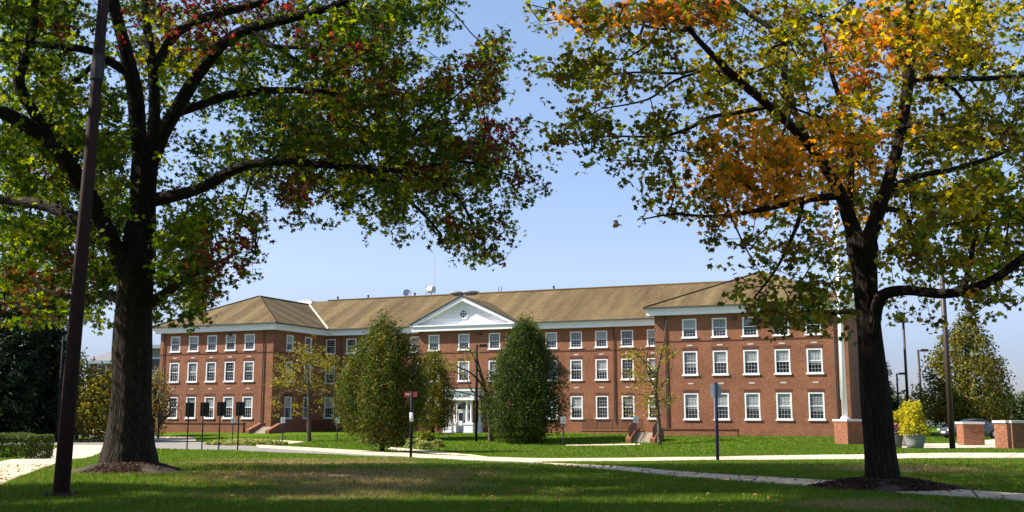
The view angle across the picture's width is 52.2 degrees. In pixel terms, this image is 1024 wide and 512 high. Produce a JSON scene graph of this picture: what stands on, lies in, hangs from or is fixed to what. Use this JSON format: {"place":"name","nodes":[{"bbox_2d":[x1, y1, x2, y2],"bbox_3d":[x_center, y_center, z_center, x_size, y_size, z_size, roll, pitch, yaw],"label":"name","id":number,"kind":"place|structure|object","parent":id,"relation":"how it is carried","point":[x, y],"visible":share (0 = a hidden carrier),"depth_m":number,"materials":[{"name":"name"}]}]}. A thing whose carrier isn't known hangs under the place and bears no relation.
{"place":"outdoors","nodes":[
{"label":"outdoors","id":0,"kind":"place"},
{"bbox_2d":[0,445,102,483],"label":"sidewalk","id":1,"kind":"structure","parent":0,"point":[82,451],"depth_m":37.51,"materials":[{"name":"concrete"}]},
{"bbox_2d":[79,430,195,441],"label":"plaza","id":2,"kind":"structure","parent":0,"point":[169,438],"depth_m":95.46,"materials":[{"name":"concrete"}]},
{"bbox_2d":[1,439,544,463],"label":"road","id":3,"kind":"structure","parent":0,"point":[174,444],"depth_m":74.67,"materials":[{"name":"concrete"}]},
{"bbox_2d":[388,447,486,456],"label":"entry path","id":4,"kind":"structure","parent":0,"point":[427,451],"depth_m":63.68,"materials":[{"name":"concrete"}]},
{"bbox_2d":[0,427,1023,511],"bbox_3d":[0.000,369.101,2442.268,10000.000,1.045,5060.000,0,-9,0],"label":"ground","id":5,"kind":"structure","parent":0,"point":[197,436],"depth_m":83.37,"materials":[{"name":"green plant"}]},
{"bbox_2d":[0,432,54,458],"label":"hedge","id":6,"kind":"object","parent":5,"relation":"on","point":[32,443],"visible":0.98,"depth_m":47.14,"materials":[{"name":"green plant"}]},
{"bbox_2d":[0,243,75,441],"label":"spruce tree","id":7,"kind":"object","parent":5,"relation":"on","point":[13,383],"visible":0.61,"depth_m":90.67,"materials":[{"name":"green plant"}]},
{"bbox_2d":[6,269,90,438],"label":"spruce tree","id":8,"kind":"object","parent":5,"relation":"on","point":[53,363],"visible":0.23,"depth_m":94.60,"materials":[{"name":"green plant"}]},
{"bbox_2d":[55,335,66,441],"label":"street lamp","id":9,"kind":"object","parent":5,"relation":"on","point":[60,386],"visible":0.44,"depth_m":89.07,"materials":[{"name":"black metal"}]},
{"bbox_2d":[42,0,108,496],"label":"street lamp","id":10,"kind":"object","parent":5,"relation":"on","point":[63,460],"visible":0.89,"depth_m":18.78,"materials":[{"name":"black metal"}]},
{"bbox_2d":[77,347,104,427],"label":"round tree","id":11,"kind":"object","parent":5,"relation":"on","point":[87,370],"visible":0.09,"depth_m":104.23,"materials":[{"name":"green plant"}]},
{"bbox_2d":[85,351,110,412],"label":"campus building","id":12,"kind":"structure","parent":5,"relation":"on","point":[105,358],"depth_m":169.16,"materials":[{"name":"brick"}]},
{"bbox_2d":[75,361,160,441],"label":"yellow tree","id":13,"kind":"object","parent":5,"relation":"on","point":[96,390],"visible":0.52,"depth_m":89.35,"materials":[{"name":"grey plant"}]},
{"bbox_2d":[71,460,186,474],"bbox_3d":[-9.794,5.378,26.712,3.337,0.387,3.191,0,-9,0],"label":"mulch bed","id":14,"kind":"object","parent":5,"relation":"on","point":[132,466],"visible":0.86,"depth_m":25.97,"materials":[{"name":"soil"}]},
{"bbox_2d":[0,0,558,463],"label":"maple tree","id":15,"kind":"object","parent":14,"relation":"on","point":[52,134],"visible":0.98,"depth_m":25.13,"materials":[{"name":"green plant"}]},
{"bbox_2d":[152,345,159,421],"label":"campus building","id":16,"kind":"structure","parent":5,"relation":"on","point":[156,356],"depth_m":149.31,"materials":[{"name":"white paint"}]},
{"bbox_2d":[152,366,172,436],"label":"yellow tree","id":17,"kind":"object","parent":5,"relation":"on","point":[158,376],"visible":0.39,"depth_m":98.97,"materials":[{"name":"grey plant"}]},
{"bbox_2d":[152,353,187,438],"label":"bare tree","id":18,"kind":"object","parent":5,"relation":"on","point":[160,420],"visible":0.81,"depth_m":95.81,"materials":[{"name":"brown plant"}]},
{"bbox_2d":[185,403,194,448],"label":"parking sign","id":19,"kind":"object","parent":5,"relation":"on","point":[189,409],"visible":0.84,"depth_m":71.92,"materials":[{"name":"black metal"}]},
{"bbox_2d":[155,422,245,432],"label":"terrace wall","id":20,"kind":"structure","parent":5,"relation":"on","point":[197,427],"depth_m":104.11,"materials":[{"name":"brick"}]},
{"bbox_2d":[200,402,209,449],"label":"parking sign","id":21,"kind":"object","parent":5,"relation":"on","point":[204,408],"visible":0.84,"depth_m":71.33,"materials":[{"name":"black metal"}]},
{"bbox_2d":[217,402,225,448],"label":"parking sign","id":22,"kind":"object","parent":5,"relation":"on","point":[221,408],"visible":0.84,"depth_m":70.65,"materials":[{"name":"black metal"}]},
{"bbox_2d":[236,402,244,449],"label":"parking sign","id":23,"kind":"object","parent":5,"relation":"on","point":[240,408],"visible":0.84,"depth_m":69.23,"materials":[{"name":"black metal"}]},
{"bbox_2d":[204,438,287,445],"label":"ground cover","id":24,"kind":"object","parent":5,"relation":"on","point":[242,441],"visible":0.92,"depth_m":80.42,"materials":[{"name":"green plant"}]},
{"bbox_2d":[245,423,284,433],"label":"brick stairs","id":25,"kind":"structure","parent":5,"relation":"on","point":[260,428],"depth_m":100.62,"materials":[{"name":"concrete"}]},
{"bbox_2d":[263,331,350,441],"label":"honey locust tree","id":26,"kind":"object","parent":5,"relation":"on","point":[308,374],"visible":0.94,"depth_m":89.51,"materials":[{"name":"green plant"}]},
{"bbox_2d":[312,420,350,430],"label":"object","id":27,"kind":"object","parent":5,"relation":"on","point":[323,425],"visible":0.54,"depth_m":110.74,"materials":[{"name":"metal"}]},
{"bbox_2d":[326,306,433,451],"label":"hornbeam tree","id":28,"kind":"object","parent":5,"relation":"on","point":[374,374],"visible":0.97,"depth_m":65.15,"materials":[{"name":"green plant"}]},
{"bbox_2d":[404,391,416,456],"bbox_3d":[-4.859,8.267,50.629,0.734,3.404,0.305,6,-10,-35],"label":"street sign","id":29,"kind":"object","parent":5,"relation":"on","point":[411,394],"visible":0.94,"depth_m":50.59,"materials":[{"name":"black metal"}]},
{"bbox_2d":[412,439,434,449],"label":"garden shrub","id":30,"kind":"object","parent":5,"relation":"on","point":[420,444],"visible":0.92,"depth_m":71.25,"materials":[{"name":"green plant"}]},
{"bbox_2d":[417,430,435,441],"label":"garden shrub","id":31,"kind":"object","parent":5,"relation":"on","point":[428,435],"visible":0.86,"depth_m":85.86,"materials":[{"name":"green plant"}]},
{"bbox_2d":[407,345,460,437],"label":"hornbeam tree","id":32,"kind":"object","parent":5,"relation":"on","point":[440,415],"visible":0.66,"depth_m":87.82,"materials":[{"name":"green plant"}]},
{"bbox_2d":[433,346,499,441],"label":"honey locust tree","id":33,"kind":"object","parent":5,"relation":"on","point":[490,438],"visible":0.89,"depth_m":85.30,"materials":[{"name":"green plant"}]},
{"bbox_2d":[475,344,486,441],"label":"street lamp","id":34,"kind":"object","parent":5,"relation":"on","point":[476,398],"visible":0.93,"depth_m":84.98,"materials":[{"name":"black metal"}]},
{"bbox_2d":[153,271,860,436],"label":"brick building","id":35,"kind":"structure","parent":5,"relation":"on","point":[787,386],"depth_m":103.98,"materials":[{"name":"red brick"}]},
{"bbox_2d":[168,394,178,418],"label":"window","id":36,"kind":"structure","parent":35,"relation":"in","point":[174,396],"depth_m":109.54,"materials":[{"name":"white paint"}]},
{"bbox_2d":[168,360,179,382],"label":"window","id":37,"kind":"structure","parent":35,"relation":"in","point":[174,364],"depth_m":110.10,"materials":[{"name":"white glass"}]},
{"bbox_2d":[169,336,180,352],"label":"window","id":38,"kind":"structure","parent":35,"relation":"in","point":[175,341],"depth_m":110.52,"materials":[{"name":"white paint"}]},
{"bbox_2d":[184,394,196,418],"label":"window","id":39,"kind":"structure","parent":35,"relation":"in","point":[190,398],"depth_m":108.68,"materials":[{"name":"white paint"}]},
{"bbox_2d":[186,359,197,382],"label":"window","id":40,"kind":"structure","parent":35,"relation":"in","point":[192,364],"depth_m":109.22,"materials":[{"name":"white glass"}]},
{"bbox_2d":[187,336,198,351],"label":"window","id":41,"kind":"structure","parent":35,"relation":"in","point":[193,340],"depth_m":109.64,"materials":[{"name":"white paint"}]},
{"bbox_2d":[204,394,214,418],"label":"window","id":42,"kind":"structure","parent":35,"relation":"in","point":[210,398],"depth_m":107.71,"materials":[{"name":"white paint"}]},
{"bbox_2d":[204,359,216,382],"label":"window","id":43,"kind":"structure","parent":35,"relation":"in","point":[210,363],"depth_m":108.31,"materials":[{"name":"white paint"}]},
{"bbox_2d":[205,335,216,351],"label":"window","id":44,"kind":"structure","parent":35,"relation":"in","point":[211,339],"depth_m":108.76,"materials":[{"name":"white paint"}]},
{"bbox_2d":[221,394,233,418],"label":"window","id":45,"kind":"structure","parent":35,"relation":"in","point":[228,398],"depth_m":106.85,"materials":[{"name":"white paint"}]},
{"bbox_2d":[223,358,235,381],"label":"window","id":46,"kind":"structure","parent":35,"relation":"in","point":[229,366],"depth_m":107.44,"materials":[{"name":"white glass"}]},
{"bbox_2d":[224,335,235,350],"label":"window","id":47,"kind":"structure","parent":35,"relation":"in","point":[230,340],"depth_m":107.85,"materials":[{"name":"white paint"}]},
{"bbox_2d":[240,393,253,418],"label":"window","id":48,"kind":"structure","parent":35,"relation":"in","point":[247,398],"depth_m":105.96,"materials":[{"name":"white paint"}]},
{"bbox_2d":[242,358,254,381],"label":"window","id":49,"kind":"structure","parent":35,"relation":"in","point":[248,372],"depth_m":106.53,"materials":[{"name":"white glass"}]},
{"bbox_2d":[243,334,254,350],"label":"window","id":50,"kind":"structure","parent":35,"relation":"in","point":[249,345],"depth_m":106.95,"materials":[{"name":"white paint"}]},
{"bbox_2d":[284,394,292,418],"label":"window","id":51,"kind":"structure","parent":35,"relation":"in","point":[288,397],"depth_m":107.57,"materials":[{"name":"white glass"}]},
{"bbox_2d":[323,395,334,418],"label":"window","id":52,"kind":"structure","parent":35,"relation":"in","point":[328,409],"depth_m":113.52,"materials":[{"name":"white glass"}]},
{"bbox_2d":[326,339,335,354],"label":"window","id":53,"kind":"structure","parent":35,"relation":"in","point":[330,343],"depth_m":114.48,"materials":[{"name":"white paint"}]},
{"bbox_2d":[427,335,438,350],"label":"window","id":54,"kind":"structure","parent":35,"relation":"in","point":[433,339],"depth_m":108.13,"materials":[{"name":"white paint"}]},
{"bbox_2d":[457,334,468,350],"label":"window","id":55,"kind":"structure","parent":35,"relation":"in","point":[463,339],"depth_m":106.84,"materials":[{"name":"white paint"}]},
{"bbox_2d":[457,358,469,381],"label":"window","id":56,"kind":"structure","parent":35,"relation":"in","point":[462,363],"depth_m":106.40,"materials":[{"name":"white glass"}]},
{"bbox_2d":[456,400,470,431],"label":"door","id":57,"kind":"structure","parent":35,"relation":"in","point":[461,418],"depth_m":105.75,"materials":[{"name":"white paint"}]},
{"bbox_2d":[487,333,500,349],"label":"window","id":58,"kind":"structure","parent":35,"relation":"in","point":[494,338],"depth_m":105.55,"materials":[{"name":"white paint"}]},
{"bbox_2d":[545,332,557,348],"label":"window","id":59,"kind":"structure","parent":35,"relation":"in","point":[552,336],"depth_m":104.74,"materials":[{"name":"white paint"}]},
{"bbox_2d":[569,356,582,380],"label":"window","id":60,"kind":"structure","parent":35,"relation":"in","point":[575,365],"depth_m":103.35,"materials":[{"name":"white paint"}]},
{"bbox_2d":[569,331,582,348],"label":"window","id":61,"kind":"structure","parent":35,"relation":"in","point":[575,337],"depth_m":103.76,"materials":[{"name":"white paint"}]},
{"bbox_2d":[569,393,583,418],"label":"window","id":62,"kind":"structure","parent":35,"relation":"in","point":[577,406],"depth_m":102.77,"materials":[{"name":"white paint"}]},
{"bbox_2d":[594,331,607,347],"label":"window","id":63,"kind":"structure","parent":35,"relation":"in","point":[600,336],"depth_m":102.77,"materials":[{"name":"white paint"}]},
{"bbox_2d":[594,356,608,380],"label":"window","id":64,"kind":"structure","parent":35,"relation":"in","point":[601,362],"depth_m":102.35,"materials":[{"name":"white glass"}]},
{"bbox_2d":[595,393,608,418],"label":"window","id":65,"kind":"structure","parent":35,"relation":"in","point":[601,398],"depth_m":101.82,"materials":[{"name":"white paint"}]},
{"bbox_2d":[620,330,633,347],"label":"window","id":66,"kind":"structure","parent":35,"relation":"in","point":[626,335],"depth_m":101.80,"materials":[{"name":"white paint"}]},
{"bbox_2d":[620,355,634,380],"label":"window","id":67,"kind":"structure","parent":35,"relation":"in","point":[624,364],"depth_m":101.38,"materials":[{"name":"white glass"}]},
{"bbox_2d":[621,392,634,418],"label":"window","id":68,"kind":"structure","parent":35,"relation":"in","point":[624,405],"depth_m":100.83,"materials":[{"name":"white paint"}]},
{"bbox_2d":[646,329,654,346],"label":"window","id":69,"kind":"structure","parent":35,"relation":"in","point":[650,332],"depth_m":100.91,"materials":[{"name":"white paint"}]},
{"bbox_2d":[647,392,655,419],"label":"window","id":70,"kind":"structure","parent":35,"relation":"in","point":[652,394],"depth_m":99.88,"materials":[{"name":"white paint"}]},
{"bbox_2d":[681,319,697,338],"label":"window","id":71,"kind":"structure","parent":35,"relation":"in","point":[689,328],"depth_m":89.77,"materials":[{"name":"white paint"}]},
{"bbox_2d":[682,347,698,375],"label":"window","id":72,"kind":"structure","parent":35,"relation":"in","point":[690,366],"depth_m":89.33,"materials":[{"name":"white glass"}]},
{"bbox_2d":[683,390,699,419],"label":"window","id":73,"kind":"structure","parent":35,"relation":"in","point":[691,404],"depth_m":88.79,"materials":[{"name":"white paint"}]},
{"bbox_2d":[711,318,727,337],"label":"window","id":74,"kind":"structure","parent":35,"relation":"in","point":[719,325],"depth_m":88.79,"materials":[{"name":"white paint"}]},
{"bbox_2d":[711,347,728,375],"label":"window","id":75,"kind":"structure","parent":35,"relation":"in","point":[720,357],"depth_m":88.36,"materials":[{"name":"white glass"}]},
{"bbox_2d":[713,389,730,420],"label":"window","id":76,"kind":"structure","parent":35,"relation":"in","point":[723,402],"depth_m":87.76,"materials":[{"name":"white paint"}]},
{"bbox_2d":[741,317,758,336],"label":"window","id":77,"kind":"structure","parent":35,"relation":"in","point":[748,330],"depth_m":87.86,"materials":[{"name":"white paint"}]},
{"bbox_2d":[742,346,759,374],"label":"window","id":78,"kind":"structure","parent":35,"relation":"in","point":[750,353],"depth_m":87.40,"materials":[{"name":"white paint"}]},
{"bbox_2d":[743,389,761,420],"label":"window","id":79,"kind":"structure","parent":35,"relation":"in","point":[752,396],"depth_m":86.86,"materials":[{"name":"white paint"}]},
{"bbox_2d":[773,345,791,374],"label":"window","id":80,"kind":"structure","parent":35,"relation":"in","point":[782,352],"depth_m":86.42,"materials":[{"name":"white paint"}]},
{"bbox_2d":[775,389,793,420],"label":"window","id":81,"kind":"structure","parent":35,"relation":"in","point":[783,400],"depth_m":85.87,"materials":[{"name":"white paint"}]},
{"bbox_2d":[805,344,823,373],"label":"window","id":82,"kind":"structure","parent":35,"relation":"in","point":[813,352],"depth_m":85.45,"materials":[{"name":"white glass"}]},
{"bbox_2d":[807,388,825,420],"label":"window","id":83,"kind":"structure","parent":35,"relation":"in","point":[815,396],"depth_m":84.91,"materials":[{"name":"white glass"}]},
{"bbox_2d":[0,461,1023,511],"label":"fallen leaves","id":84,"kind":"object","parent":5,"relation":"on","point":[525,492],"visible":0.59,"depth_m":21.72,"materials":[{"name":"orange plant"}]},
{"bbox_2d":[495,311,551,437],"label":"hornbeam tree","id":85,"kind":"object","parent":5,"relation":"on","point":[546,341],"visible":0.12,"depth_m":85.21,"materials":[{"name":"green plant"}]},
{"bbox_2d":[477,314,574,444],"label":"hornbeam tree","id":86,"kind":"object","parent":5,"relation":"on","point":[503,383],"visible":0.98,"depth_m":82.30,"materials":[{"name":"green plant"}]},
{"bbox_2d":[581,430,644,433],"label":"brick kerb wall","id":87,"kind":"structure","parent":5,"relation":"on","point":[609,431],"depth_m":98.88,"materials":[{"name":"red brick"}]},
{"bbox_2d":[582,419,642,429],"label":"iron railing","id":88,"kind":"object","parent":87,"relation":"on","point":[607,426],"visible":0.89,"depth_m":99.12,"materials":[{"name":"metal"}]},
{"bbox_2d":[625,428,663,442],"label":"brick stairs","id":89,"kind":"structure","parent":5,"relation":"on","point":[645,437],"depth_m":80.87,"materials":[{"name":"concrete"}]},
{"bbox_2d":[612,320,683,444],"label":"honey locust tree","id":90,"kind":"object","parent":5,"relation":"on","point":[656,401],"visible":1,"depth_m":78.38,"materials":[{"name":"green plant"}]},
{"bbox_2d":[664,428,738,435],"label":"brick kerb wall","id":91,"kind":"structure","parent":5,"relation":"on","point":[703,432],"depth_m":86.61,"materials":[{"name":"red brick"}]},
{"bbox_2d":[710,382,720,459],"bbox_3d":[7.672,6.317,39.189,0.400,3.138,0.147,-2,-9,12],"label":"road sign","id":92,"kind":"object","parent":5,"relation":"on","point":[715,390],"visible":0.91,"depth_m":39.25,"materials":[{"name":"metal"}]},
{"bbox_2d":[832,419,863,444],"bbox_3d":[20.656,10.880,63.774,1.485,1.832,1.485,3,-9,-17],"label":"brick pedestal","id":93,"kind":"object","parent":5,"relation":"on","point":[848,431],"visible":0.63,"depth_m":63.19,"materials":[{"name":"brick"}]},
{"bbox_2d":[833,206,848,418],"bbox_3d":[20.356,3.398,64.899,0.520,13.300,0.520,0,-9,0],"label":"flagpole","id":94,"kind":"object","parent":93,"relation":"on","point":[843,394],"visible":0.52,"depth_m":64.31,"materials":[{"name":"white metal"}]},
{"bbox_2d":[803,476,969,492],"bbox_3d":[7.193,4.345,20.047,3.445,0.274,2.711,0,-9,0],"label":"mulch bed","id":95,"kind":"object","parent":5,"relation":"on","point":[893,485],"visible":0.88,"depth_m":19.50,"materials":[{"name":"soil"}]},
{"bbox_2d":[518,0,1023,479],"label":"maple tree","id":96,"kind":"object","parent":95,"relation":"on","point":[926,38],"visible":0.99,"depth_m":18.56,"materials":[{"name":"green plant"}]},
{"bbox_2d":[886,361,901,417],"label":"spruce tree","id":97,"kind":"object","parent":5,"relation":"on","point":[895,404],"visible":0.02,"depth_m":137.50,"materials":[{"name":"green plant"}]},
{"bbox_2d":[895,317,908,402],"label":"street lamp","id":98,"kind":"object","parent":5,"relation":"on","point":[905,364],"visible":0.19,"depth_m":99.55,"materials":[{"name":"brown metal"}]},
{"bbox_2d":[904,434,925,447],"bbox_3d":[20.882,9.593,54.176,1.171,0.745,1.171,0,-9,0],"label":"planter","id":99,"kind":"object","parent":5,"relation":"on","point":[915,441],"visible":0.83,"depth_m":53.77,"materials":[{"name":"concrete"}]},
{"bbox_2d":[898,399,931,435],"bbox_3d":[20.901,8.432,54.345,1.559,1.965,1.468,0,-9,0],"label":"golden shrub","id":100,"kind":"object","parent":99,"relation":"in","point":[915,425],"visible":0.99,"depth_m":54.06,"materials":[{"name":"yellow plant"}]},
{"bbox_2d":[917,349,928,410],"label":"street lamp","id":101,"kind":"object","parent":5,"relation":"on","point":[918,359],"visible":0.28,"depth_m":105.45,"materials":[{"name":"brown metal"}]},
{"bbox_2d":[938,248,957,448],"bbox_3d":[22.803,4.857,54.888,1.721,10.644,0.499,0,-9,2],"label":"street lamp","id":102,"kind":"object","parent":5,"relation":"on","point":[951,431],"visible":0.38,"depth_m":54.58,"materials":[{"name":"brown metal"}]},
{"bbox_2d":[910,305,1015,429],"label":"pear tree","id":103,"kind":"object","parent":5,"relation":"on","point":[966,363],"visible":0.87,"depth_m":90.52,"materials":[{"name":"green plant"}]},
{"bbox_2d":[937,419,994,437],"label":"parked car","id":104,"kind":"object","parent":5,"relation":"on","point":[988,429],"visible":0.38,"depth_m":78.34,"materials":[{"name":"paint"}]},
{"bbox_2d":[955,422,984,444],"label":"brick pillar","id":105,"kind":"structure","parent":5,"relation":"on","point":[970,433],"depth_m":61.16,"materials":[{"name":"brick"}]},
{"bbox_2d":[985,383,1023,419],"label":"round tree","id":106,"kind":"object","parent":5,"relation":"on","point":[1018,411],"visible":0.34,"depth_m":175.81,"materials":[{"name":"green plant"}]},
{"bbox_2d":[992,420,1023,448],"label":"brick pillar","id":107,"kind":"structure","parent":5,"relation":"on","point":[1009,434],"depth_m":54.33,"materials":[{"name":"brick"}]},
{"bbox_2d":[0,0,1023,401],"label":"sky","id":108,"kind":"structure","parent":0,"point":[571,240],"materials":[{"name":"blue"}]},
{"bbox_2d":[256,444,1023,461],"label":"pavement","id":109,"kind":"structure","parent":0,"point":[910,455],"depth_m":43.33,"materials":[{"name":"concrete"}]},
{"bbox_2d":[545,463,1023,501],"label":"path","id":110,"kind":"structure","parent":0,"point":[977,493],"depth_m":22.05,"materials":[{"name":"concrete"}]},
{"bbox_2d":[902,439,994,448],"bbox_3d":[34.435,12.845,72.731,13.383,0.220,45.398,-4,-9,25],"label":"parking pad","id":111,"kind":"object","parent":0,"point":[989,443],"visible":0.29,"depth_m":60.62,"materials":[{"name":"concrete"}]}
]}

